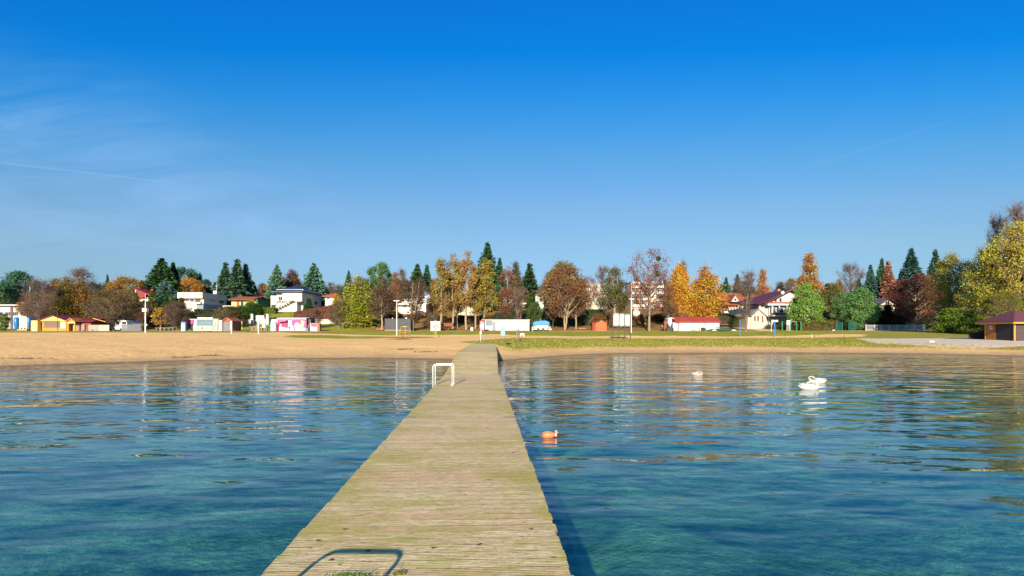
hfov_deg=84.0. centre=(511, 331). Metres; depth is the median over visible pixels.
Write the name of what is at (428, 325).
bare shrub
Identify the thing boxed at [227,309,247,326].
shrub
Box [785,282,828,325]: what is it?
tree
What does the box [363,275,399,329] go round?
autumn tree
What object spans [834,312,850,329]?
shrub
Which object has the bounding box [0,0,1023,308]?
sky
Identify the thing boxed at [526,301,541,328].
leafy tree
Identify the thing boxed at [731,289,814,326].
house
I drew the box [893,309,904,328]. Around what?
shrub
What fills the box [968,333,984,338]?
fence
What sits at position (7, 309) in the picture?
building
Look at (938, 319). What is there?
building
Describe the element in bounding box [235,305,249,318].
shrub
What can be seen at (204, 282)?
pine tree
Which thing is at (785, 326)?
shrub
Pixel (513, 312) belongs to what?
shrub
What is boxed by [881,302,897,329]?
shrub
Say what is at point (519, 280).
larch tree
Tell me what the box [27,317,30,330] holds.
wrapped column
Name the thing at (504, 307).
autumn tree
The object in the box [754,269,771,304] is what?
larch tree
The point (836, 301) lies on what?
tree
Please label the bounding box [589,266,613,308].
bare tree
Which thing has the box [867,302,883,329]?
shrub
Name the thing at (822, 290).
autumn tree
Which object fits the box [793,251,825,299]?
larch tree
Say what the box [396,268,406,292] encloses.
bare tree
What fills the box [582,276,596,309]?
half bare tree
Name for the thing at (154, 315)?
young tree
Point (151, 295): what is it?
thuja
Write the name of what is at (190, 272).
pine tree
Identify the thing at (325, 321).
retaining wall
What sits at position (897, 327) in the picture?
fence
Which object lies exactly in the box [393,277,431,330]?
half bare tree
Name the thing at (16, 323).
wrapped column
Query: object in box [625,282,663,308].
apartment block
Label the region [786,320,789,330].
sign
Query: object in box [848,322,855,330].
gate
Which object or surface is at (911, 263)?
spruce tree
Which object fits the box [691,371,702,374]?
swan
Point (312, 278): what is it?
blue spruce tree
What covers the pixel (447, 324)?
picnic shelter
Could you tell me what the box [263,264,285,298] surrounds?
blue spruce tree
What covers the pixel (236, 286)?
spruce tree
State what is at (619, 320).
notice board
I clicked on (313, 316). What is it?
fruit tree
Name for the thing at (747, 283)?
bare tree
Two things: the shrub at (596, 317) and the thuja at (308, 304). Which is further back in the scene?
the thuja at (308, 304)
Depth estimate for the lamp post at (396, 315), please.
87.93 m
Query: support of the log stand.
on the ground at (206, 502)
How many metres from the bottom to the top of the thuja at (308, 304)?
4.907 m
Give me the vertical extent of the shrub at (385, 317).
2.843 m
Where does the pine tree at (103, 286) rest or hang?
on the ground at (206, 502)
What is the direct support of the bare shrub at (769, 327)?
on the ground at (206, 502)
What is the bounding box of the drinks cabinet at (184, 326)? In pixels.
[181,322,187,330]
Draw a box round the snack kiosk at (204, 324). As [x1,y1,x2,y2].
[191,317,222,330]
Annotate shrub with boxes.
[0,312,11,330]
[87,301,106,317]
[138,303,154,324]
[142,310,162,326]
[181,312,194,326]
[211,306,230,318]
[226,305,242,316]
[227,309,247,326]
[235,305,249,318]
[243,302,251,317]
[247,303,265,318]
[369,319,380,325]
[376,315,388,324]
[386,311,403,318]
[416,310,428,317]
[423,318,435,327]
[424,310,439,327]
[437,316,449,322]
[445,317,458,324]
[454,315,467,322]
[467,315,477,324]
[481,315,495,320]
[508,308,521,318]
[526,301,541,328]
[590,313,607,322]
[609,311,626,327]
[628,315,637,327]
[636,314,647,325]
[650,314,666,321]
[675,312,688,316]
[717,314,732,326]
[763,324,776,328]
[780,323,794,329]
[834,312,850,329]
[861,313,879,329]
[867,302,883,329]
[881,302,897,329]
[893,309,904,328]
[899,317,912,329]
[911,310,930,329]
[922,319,932,328]
[929,308,985,332]
[931,322,956,332]
[954,316,984,332]
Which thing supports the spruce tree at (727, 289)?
on the ground at (206, 502)
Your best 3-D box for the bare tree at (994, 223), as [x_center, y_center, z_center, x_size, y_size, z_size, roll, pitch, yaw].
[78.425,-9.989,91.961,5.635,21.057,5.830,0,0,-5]
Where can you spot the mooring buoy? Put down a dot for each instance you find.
(547, 434)
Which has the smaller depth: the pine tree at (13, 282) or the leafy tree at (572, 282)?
the leafy tree at (572, 282)
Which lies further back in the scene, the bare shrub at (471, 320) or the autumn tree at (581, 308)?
the bare shrub at (471, 320)
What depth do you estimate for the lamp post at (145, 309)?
85.92 m
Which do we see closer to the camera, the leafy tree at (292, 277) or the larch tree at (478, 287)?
the larch tree at (478, 287)
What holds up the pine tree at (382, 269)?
on the ground at (206, 502)
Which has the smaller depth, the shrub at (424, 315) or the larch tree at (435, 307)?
the larch tree at (435, 307)
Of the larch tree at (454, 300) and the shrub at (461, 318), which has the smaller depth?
the larch tree at (454, 300)
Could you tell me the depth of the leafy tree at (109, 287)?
167.63 m
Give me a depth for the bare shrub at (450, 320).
131.87 m
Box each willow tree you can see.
[927,250,979,325]
[954,246,1018,317]
[960,219,1023,314]
[975,290,1023,326]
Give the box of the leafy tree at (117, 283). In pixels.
[101,273,147,302]
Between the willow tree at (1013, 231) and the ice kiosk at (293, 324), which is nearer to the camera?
the willow tree at (1013, 231)
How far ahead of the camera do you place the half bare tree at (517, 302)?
123.67 m
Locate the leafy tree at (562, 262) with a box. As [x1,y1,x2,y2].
[543,257,578,308]
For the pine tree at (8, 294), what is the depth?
145.47 m
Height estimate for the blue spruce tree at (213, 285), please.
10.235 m
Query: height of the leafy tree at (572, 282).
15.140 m
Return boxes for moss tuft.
[326,570,382,575]
[392,567,406,575]
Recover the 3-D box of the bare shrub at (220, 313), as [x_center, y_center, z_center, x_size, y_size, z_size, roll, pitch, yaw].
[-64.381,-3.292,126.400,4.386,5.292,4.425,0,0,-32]
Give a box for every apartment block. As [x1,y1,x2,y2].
[584,284,606,308]
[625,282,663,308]
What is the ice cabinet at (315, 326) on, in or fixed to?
on the ground at (206, 502)
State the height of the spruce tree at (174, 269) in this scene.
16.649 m
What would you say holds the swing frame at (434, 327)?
on the ground at (206, 502)
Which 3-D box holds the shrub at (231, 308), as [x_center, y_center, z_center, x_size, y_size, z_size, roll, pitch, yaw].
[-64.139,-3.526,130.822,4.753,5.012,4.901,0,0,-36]
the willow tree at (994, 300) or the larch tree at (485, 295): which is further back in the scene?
the larch tree at (485, 295)
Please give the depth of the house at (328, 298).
178.00 m
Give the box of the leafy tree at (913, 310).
[883,269,945,330]
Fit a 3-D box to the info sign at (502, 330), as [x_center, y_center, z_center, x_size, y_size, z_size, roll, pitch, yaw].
[-0.828,0.499,52.015,0.440,1.972,0.090,0,0,0]
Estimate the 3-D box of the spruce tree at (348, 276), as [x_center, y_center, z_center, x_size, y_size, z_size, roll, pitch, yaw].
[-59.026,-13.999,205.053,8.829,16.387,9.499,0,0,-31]
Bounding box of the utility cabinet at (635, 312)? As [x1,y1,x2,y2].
[632,307,639,315]
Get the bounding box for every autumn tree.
[12,292,39,316]
[30,283,44,295]
[326,281,338,293]
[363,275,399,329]
[495,265,519,318]
[564,295,589,328]
[594,264,630,327]
[656,281,680,325]
[818,286,830,313]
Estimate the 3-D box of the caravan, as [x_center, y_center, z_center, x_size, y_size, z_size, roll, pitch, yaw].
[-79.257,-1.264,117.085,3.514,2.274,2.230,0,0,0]
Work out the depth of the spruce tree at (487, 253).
177.00 m
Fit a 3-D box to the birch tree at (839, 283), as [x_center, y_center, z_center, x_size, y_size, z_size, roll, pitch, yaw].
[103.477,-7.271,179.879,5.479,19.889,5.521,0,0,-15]
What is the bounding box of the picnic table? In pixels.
[156,328,174,330]
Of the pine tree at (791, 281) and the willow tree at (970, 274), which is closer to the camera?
the willow tree at (970, 274)
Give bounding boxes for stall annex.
[65,318,110,330]
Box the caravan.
[115,320,133,330]
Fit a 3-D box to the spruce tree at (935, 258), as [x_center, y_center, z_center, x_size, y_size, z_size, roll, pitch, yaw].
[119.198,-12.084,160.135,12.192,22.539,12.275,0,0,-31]
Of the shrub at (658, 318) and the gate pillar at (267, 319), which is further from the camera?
the shrub at (658, 318)
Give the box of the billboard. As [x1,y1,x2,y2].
[256,316,263,330]
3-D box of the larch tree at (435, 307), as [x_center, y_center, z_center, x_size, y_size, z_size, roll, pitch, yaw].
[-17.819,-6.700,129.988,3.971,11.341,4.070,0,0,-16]
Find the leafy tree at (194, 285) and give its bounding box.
[178,276,207,292]
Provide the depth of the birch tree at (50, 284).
132.23 m
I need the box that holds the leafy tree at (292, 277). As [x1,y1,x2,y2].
[284,268,301,287]
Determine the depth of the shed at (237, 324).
112.53 m
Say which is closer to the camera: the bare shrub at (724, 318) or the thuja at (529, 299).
the bare shrub at (724, 318)
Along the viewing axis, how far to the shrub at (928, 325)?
127.10 m
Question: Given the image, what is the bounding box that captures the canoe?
[704,329,731,330]
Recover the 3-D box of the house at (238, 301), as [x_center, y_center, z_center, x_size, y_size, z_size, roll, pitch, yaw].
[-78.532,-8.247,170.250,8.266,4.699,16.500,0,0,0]
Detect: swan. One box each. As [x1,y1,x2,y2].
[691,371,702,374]
[798,381,818,389]
[808,376,825,382]
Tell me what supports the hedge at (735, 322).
on the ground at (206, 502)
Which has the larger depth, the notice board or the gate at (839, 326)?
the gate at (839, 326)
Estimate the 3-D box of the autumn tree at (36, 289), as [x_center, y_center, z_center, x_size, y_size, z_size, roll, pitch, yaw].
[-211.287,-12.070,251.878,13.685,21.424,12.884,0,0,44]
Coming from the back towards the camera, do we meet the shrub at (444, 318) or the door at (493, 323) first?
the shrub at (444, 318)
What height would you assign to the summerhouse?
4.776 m
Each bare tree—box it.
[15,276,62,320]
[61,264,106,297]
[257,281,267,296]
[329,284,342,293]
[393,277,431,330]
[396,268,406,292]
[510,284,527,318]
[539,274,550,301]
[542,288,559,327]
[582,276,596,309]
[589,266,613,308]
[623,248,675,330]
[680,258,690,285]
[729,268,756,330]
[769,280,794,290]
[834,261,865,293]
[891,290,922,330]
[976,210,1014,298]
[990,196,1023,309]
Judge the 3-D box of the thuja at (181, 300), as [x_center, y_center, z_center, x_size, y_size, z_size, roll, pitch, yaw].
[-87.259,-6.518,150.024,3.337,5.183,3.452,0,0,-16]
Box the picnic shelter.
[442,323,453,330]
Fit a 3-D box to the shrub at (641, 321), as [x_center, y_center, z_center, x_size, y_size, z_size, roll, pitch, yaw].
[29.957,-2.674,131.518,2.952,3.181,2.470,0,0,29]
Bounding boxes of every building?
[0,305,38,327]
[924,305,1008,330]
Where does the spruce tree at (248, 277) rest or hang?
on the ground at (206, 502)
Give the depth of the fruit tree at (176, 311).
119.79 m
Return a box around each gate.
[835,322,842,330]
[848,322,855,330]
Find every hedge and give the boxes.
[194,309,217,316]
[261,307,277,313]
[293,304,340,318]
[495,312,538,327]
[543,308,605,325]
[717,312,740,327]
[796,319,837,330]
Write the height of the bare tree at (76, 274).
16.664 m
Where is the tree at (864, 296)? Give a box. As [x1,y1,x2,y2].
[836,285,883,329]
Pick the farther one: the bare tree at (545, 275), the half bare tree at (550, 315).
the bare tree at (545, 275)
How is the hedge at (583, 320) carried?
on the ground at (206, 502)
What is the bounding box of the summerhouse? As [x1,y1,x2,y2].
[735,309,766,328]
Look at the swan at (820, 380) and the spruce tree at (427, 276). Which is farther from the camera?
the spruce tree at (427, 276)
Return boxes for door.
[224,322,229,330]
[492,322,495,329]
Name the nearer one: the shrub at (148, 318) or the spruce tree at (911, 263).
the shrub at (148, 318)
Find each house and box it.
[134,288,154,303]
[177,284,226,310]
[223,297,270,306]
[270,285,322,311]
[322,293,347,305]
[396,291,430,313]
[454,291,481,314]
[535,296,543,310]
[717,293,753,315]
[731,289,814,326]
[861,297,895,308]
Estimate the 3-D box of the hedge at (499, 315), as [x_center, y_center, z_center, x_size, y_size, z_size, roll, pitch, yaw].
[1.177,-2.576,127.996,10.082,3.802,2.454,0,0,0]
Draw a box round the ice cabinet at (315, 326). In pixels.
[310,323,320,330]
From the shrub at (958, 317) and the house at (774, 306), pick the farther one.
the house at (774, 306)
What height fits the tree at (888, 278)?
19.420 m
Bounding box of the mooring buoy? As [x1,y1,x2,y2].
[542,430,557,438]
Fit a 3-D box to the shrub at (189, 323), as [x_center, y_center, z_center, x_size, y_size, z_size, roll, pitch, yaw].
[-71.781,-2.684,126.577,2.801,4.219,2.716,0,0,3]
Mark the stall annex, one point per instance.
(79, 324)
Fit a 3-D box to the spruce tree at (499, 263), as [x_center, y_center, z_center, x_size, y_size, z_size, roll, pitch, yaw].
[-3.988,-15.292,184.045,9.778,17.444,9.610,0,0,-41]
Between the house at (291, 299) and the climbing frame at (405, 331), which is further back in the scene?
the house at (291, 299)
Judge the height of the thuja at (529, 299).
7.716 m
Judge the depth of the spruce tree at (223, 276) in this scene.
186.92 m
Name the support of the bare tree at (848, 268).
on the ground at (206, 502)
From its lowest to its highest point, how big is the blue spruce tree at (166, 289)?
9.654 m
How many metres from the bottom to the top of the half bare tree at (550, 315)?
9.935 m
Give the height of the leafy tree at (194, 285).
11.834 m
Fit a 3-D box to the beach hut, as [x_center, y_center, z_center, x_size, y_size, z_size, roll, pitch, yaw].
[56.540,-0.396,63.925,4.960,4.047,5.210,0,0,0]
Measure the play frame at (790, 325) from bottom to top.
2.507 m
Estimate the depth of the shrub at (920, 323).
127.73 m
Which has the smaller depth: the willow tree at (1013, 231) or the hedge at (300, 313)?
the willow tree at (1013, 231)
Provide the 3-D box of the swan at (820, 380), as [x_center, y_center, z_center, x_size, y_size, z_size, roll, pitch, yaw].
[12.225,1.940,22.778,0.751,0.349,0.355,0,0,0]
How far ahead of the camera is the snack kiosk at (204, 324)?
111.95 m
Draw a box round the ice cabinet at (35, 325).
[31,321,40,330]
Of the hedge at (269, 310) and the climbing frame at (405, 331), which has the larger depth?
the hedge at (269, 310)
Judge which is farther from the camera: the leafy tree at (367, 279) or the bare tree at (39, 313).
the leafy tree at (367, 279)
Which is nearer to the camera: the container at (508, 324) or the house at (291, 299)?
the container at (508, 324)
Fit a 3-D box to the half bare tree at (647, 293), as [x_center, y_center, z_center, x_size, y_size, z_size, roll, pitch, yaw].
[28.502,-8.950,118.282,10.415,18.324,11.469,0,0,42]
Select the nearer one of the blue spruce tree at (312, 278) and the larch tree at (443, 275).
the larch tree at (443, 275)
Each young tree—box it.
[149,308,170,330]
[928,306,944,322]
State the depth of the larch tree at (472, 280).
122.04 m
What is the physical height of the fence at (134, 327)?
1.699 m
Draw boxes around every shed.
[17,317,35,330]
[222,317,241,330]
[430,320,441,330]
[591,320,607,330]
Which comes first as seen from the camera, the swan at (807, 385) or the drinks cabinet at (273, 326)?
the swan at (807, 385)
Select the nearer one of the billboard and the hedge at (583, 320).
the billboard
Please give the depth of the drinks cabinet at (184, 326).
109.98 m
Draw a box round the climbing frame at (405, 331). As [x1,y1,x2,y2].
[400,326,409,336]
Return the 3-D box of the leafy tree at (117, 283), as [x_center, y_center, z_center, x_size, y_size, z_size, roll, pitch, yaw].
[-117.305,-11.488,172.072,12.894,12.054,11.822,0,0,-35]
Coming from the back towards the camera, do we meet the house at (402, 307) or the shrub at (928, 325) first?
the house at (402, 307)
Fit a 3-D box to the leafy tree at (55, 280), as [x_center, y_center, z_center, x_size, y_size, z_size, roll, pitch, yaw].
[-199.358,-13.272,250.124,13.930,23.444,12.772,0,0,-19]
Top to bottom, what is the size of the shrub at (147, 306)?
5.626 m
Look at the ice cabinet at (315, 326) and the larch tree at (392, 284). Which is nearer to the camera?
the ice cabinet at (315, 326)
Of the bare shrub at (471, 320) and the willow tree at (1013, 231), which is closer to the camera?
the willow tree at (1013, 231)
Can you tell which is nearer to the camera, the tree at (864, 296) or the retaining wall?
the tree at (864, 296)
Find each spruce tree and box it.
[133,258,183,307]
[151,279,179,307]
[170,262,186,289]
[208,282,217,293]
[211,262,230,301]
[220,259,251,304]
[242,263,258,296]
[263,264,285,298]
[301,263,331,306]
[342,270,353,301]
[397,263,437,310]
[423,265,431,291]
[477,242,505,310]
[496,258,506,308]
[521,263,545,306]
[720,277,731,292]
[731,274,740,292]
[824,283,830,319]
[862,264,878,298]
[873,258,885,291]
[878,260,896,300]
[898,248,924,297]
[918,249,955,308]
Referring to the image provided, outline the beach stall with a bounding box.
[37,315,80,330]
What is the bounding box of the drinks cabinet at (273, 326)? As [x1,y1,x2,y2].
[271,322,276,330]
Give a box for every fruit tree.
[75,287,149,330]
[159,300,195,329]
[302,309,323,322]
[326,300,349,328]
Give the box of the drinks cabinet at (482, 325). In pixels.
[479,321,483,330]
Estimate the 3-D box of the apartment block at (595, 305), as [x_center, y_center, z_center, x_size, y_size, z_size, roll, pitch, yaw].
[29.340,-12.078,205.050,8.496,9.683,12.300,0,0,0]
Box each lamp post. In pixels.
[140,294,149,332]
[393,300,399,335]
[631,299,631,332]
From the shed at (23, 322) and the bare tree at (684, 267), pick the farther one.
the bare tree at (684, 267)
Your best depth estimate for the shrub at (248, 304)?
145.26 m
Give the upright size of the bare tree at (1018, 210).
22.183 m
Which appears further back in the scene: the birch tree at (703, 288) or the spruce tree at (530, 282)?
the spruce tree at (530, 282)
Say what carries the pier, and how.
in the water
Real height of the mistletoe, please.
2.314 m
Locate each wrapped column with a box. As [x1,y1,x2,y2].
[13,317,18,330]
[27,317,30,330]
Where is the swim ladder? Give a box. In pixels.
[432,363,453,387]
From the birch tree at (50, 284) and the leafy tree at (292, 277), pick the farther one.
the leafy tree at (292, 277)
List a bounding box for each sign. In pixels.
[501,326,504,335]
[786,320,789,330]
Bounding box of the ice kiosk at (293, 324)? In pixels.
[277,318,314,330]
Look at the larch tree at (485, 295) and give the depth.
125.53 m
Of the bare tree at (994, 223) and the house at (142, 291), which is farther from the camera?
the house at (142, 291)
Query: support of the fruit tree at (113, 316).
on the ground at (206, 502)
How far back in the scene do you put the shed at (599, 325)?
117.00 m
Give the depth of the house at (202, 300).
165.00 m
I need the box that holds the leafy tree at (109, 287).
[100,286,121,306]
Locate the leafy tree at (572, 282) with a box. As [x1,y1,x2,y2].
[531,259,594,329]
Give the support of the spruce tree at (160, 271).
on the ground at (206, 502)
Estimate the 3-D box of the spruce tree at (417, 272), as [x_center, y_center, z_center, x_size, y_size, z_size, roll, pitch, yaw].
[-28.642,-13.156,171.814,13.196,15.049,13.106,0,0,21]
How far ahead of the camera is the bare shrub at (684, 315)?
131.06 m
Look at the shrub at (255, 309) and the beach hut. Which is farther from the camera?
the shrub at (255, 309)
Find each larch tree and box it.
[388,272,401,311]
[426,278,440,317]
[428,256,452,329]
[443,253,462,328]
[448,258,465,327]
[452,249,479,329]
[468,265,484,328]
[470,257,500,317]
[506,260,524,301]
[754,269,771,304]
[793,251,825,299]
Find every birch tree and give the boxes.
[34,280,58,319]
[47,275,83,315]
[61,275,95,317]
[330,272,379,329]
[665,261,695,316]
[682,262,731,318]
[835,278,844,293]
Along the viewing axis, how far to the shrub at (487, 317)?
123.39 m
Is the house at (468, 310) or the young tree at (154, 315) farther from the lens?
the house at (468, 310)
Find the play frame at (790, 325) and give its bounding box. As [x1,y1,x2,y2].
[781,320,800,330]
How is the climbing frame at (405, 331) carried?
on the ground at (206, 502)
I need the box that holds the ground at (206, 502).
[0,308,1023,575]
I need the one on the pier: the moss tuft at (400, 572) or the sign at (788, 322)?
the moss tuft at (400, 572)
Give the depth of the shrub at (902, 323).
128.12 m
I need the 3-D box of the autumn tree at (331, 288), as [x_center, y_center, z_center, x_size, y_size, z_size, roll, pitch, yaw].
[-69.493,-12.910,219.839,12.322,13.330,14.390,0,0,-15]
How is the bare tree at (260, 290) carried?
on the ground at (206, 502)
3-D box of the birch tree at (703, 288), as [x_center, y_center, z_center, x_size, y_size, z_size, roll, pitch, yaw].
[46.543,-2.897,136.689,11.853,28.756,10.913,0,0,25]
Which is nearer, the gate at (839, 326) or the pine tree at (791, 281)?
the gate at (839, 326)
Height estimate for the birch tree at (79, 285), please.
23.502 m
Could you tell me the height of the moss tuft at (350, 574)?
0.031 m
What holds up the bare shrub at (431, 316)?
on the ground at (206, 502)
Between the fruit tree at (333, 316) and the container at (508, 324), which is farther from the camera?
the fruit tree at (333, 316)
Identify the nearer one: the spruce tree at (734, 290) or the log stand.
the log stand
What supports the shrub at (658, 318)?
on the ground at (206, 502)
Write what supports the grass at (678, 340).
on the ground at (206, 502)
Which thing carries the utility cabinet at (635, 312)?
on the ground at (206, 502)
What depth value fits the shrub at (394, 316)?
140.46 m
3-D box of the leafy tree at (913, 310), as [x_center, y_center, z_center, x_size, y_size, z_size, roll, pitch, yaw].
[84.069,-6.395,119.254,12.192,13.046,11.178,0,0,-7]
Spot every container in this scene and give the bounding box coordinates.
[384,318,411,330]
[482,319,529,330]
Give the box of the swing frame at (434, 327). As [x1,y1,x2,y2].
[433,325,439,337]
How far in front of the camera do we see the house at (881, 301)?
150.00 m
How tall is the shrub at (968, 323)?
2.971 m
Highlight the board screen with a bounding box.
[82,325,108,330]
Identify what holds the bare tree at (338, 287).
on the ground at (206, 502)
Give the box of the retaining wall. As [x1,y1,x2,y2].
[198,315,346,323]
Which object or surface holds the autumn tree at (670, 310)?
on the ground at (206, 502)
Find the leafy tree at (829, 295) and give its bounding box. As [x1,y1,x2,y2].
[817,281,847,313]
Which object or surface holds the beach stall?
on the ground at (206, 502)
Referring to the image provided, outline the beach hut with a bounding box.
[974,310,1023,340]
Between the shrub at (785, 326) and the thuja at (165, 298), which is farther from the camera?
the thuja at (165, 298)
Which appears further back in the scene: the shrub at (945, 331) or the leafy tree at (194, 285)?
the leafy tree at (194, 285)
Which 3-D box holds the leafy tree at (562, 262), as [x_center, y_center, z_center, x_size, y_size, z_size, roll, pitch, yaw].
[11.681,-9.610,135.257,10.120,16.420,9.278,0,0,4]
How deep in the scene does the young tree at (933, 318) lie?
108.26 m
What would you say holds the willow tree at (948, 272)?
on the ground at (206, 502)
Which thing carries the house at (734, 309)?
on the ground at (206, 502)
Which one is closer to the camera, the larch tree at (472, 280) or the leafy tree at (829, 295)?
the larch tree at (472, 280)
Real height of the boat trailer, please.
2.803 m
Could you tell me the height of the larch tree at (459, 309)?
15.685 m
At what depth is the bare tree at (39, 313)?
123.50 m
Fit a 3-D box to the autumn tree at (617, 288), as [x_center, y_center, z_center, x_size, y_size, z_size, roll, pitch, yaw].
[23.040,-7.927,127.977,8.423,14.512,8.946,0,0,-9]
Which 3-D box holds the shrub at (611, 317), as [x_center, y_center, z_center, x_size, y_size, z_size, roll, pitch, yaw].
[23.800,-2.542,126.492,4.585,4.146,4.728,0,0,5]
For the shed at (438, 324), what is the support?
on the ground at (206, 502)
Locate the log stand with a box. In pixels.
[515,328,521,340]
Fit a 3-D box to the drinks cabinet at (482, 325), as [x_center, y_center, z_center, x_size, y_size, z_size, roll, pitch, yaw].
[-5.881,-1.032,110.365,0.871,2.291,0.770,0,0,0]
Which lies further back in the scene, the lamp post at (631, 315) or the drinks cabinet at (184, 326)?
the drinks cabinet at (184, 326)
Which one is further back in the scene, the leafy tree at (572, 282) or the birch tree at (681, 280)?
the birch tree at (681, 280)
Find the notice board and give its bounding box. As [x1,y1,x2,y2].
[612,313,630,338]
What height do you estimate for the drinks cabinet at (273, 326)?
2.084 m
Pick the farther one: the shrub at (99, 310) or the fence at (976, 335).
the shrub at (99, 310)
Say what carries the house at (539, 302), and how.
on the ground at (206, 502)
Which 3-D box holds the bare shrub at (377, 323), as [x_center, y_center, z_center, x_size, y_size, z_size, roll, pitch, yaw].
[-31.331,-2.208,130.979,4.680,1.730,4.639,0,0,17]
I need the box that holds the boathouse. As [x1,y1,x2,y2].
[664,317,720,330]
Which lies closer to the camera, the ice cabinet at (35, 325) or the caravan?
the ice cabinet at (35, 325)
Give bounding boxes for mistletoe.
[741,289,749,297]
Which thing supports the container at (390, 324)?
on the ground at (206, 502)
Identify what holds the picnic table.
on the ground at (206, 502)
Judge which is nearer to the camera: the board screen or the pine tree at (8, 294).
the board screen
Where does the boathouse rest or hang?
on the ground at (206, 502)
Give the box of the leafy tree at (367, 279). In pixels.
[360,278,378,302]
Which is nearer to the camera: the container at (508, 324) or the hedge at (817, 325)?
the container at (508, 324)
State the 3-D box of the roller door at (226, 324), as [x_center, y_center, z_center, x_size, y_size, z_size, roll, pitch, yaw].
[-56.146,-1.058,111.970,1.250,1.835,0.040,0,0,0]
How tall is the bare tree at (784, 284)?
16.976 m
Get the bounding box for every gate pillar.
[250,314,253,323]
[266,314,269,324]
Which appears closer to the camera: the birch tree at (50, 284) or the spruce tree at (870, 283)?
the birch tree at (50, 284)
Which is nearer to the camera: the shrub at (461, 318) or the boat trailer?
the boat trailer
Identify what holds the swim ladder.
attached to the pier
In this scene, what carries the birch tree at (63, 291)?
on the ground at (206, 502)
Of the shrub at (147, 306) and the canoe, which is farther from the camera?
the shrub at (147, 306)
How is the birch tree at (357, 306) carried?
on the ground at (206, 502)
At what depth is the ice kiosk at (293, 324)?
111.00 m
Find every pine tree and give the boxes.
[0,269,35,304]
[0,284,19,304]
[87,283,105,304]
[176,266,205,291]
[195,279,211,292]
[366,261,392,306]
[784,277,799,288]
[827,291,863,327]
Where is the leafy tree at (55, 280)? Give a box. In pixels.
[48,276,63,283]
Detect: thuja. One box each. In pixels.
[147,290,158,308]
[160,295,169,313]
[177,297,187,309]
[303,298,313,309]
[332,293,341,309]
[523,293,535,311]
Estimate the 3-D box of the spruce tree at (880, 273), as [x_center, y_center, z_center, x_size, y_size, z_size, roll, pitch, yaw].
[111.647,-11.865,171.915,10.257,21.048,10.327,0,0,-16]
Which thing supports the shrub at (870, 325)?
on the ground at (206, 502)
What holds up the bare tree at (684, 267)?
on the ground at (206, 502)
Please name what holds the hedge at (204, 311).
on the ground at (206, 502)
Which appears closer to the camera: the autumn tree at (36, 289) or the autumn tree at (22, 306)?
the autumn tree at (22, 306)
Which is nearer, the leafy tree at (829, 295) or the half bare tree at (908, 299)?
the half bare tree at (908, 299)
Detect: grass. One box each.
[468,337,1022,351]
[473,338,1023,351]
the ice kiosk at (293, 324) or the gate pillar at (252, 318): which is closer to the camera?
the ice kiosk at (293, 324)
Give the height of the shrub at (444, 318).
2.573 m
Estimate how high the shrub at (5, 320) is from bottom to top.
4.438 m
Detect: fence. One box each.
[121,324,141,330]
[865,325,924,330]
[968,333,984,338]
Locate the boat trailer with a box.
[532,319,551,330]
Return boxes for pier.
[261,344,573,575]

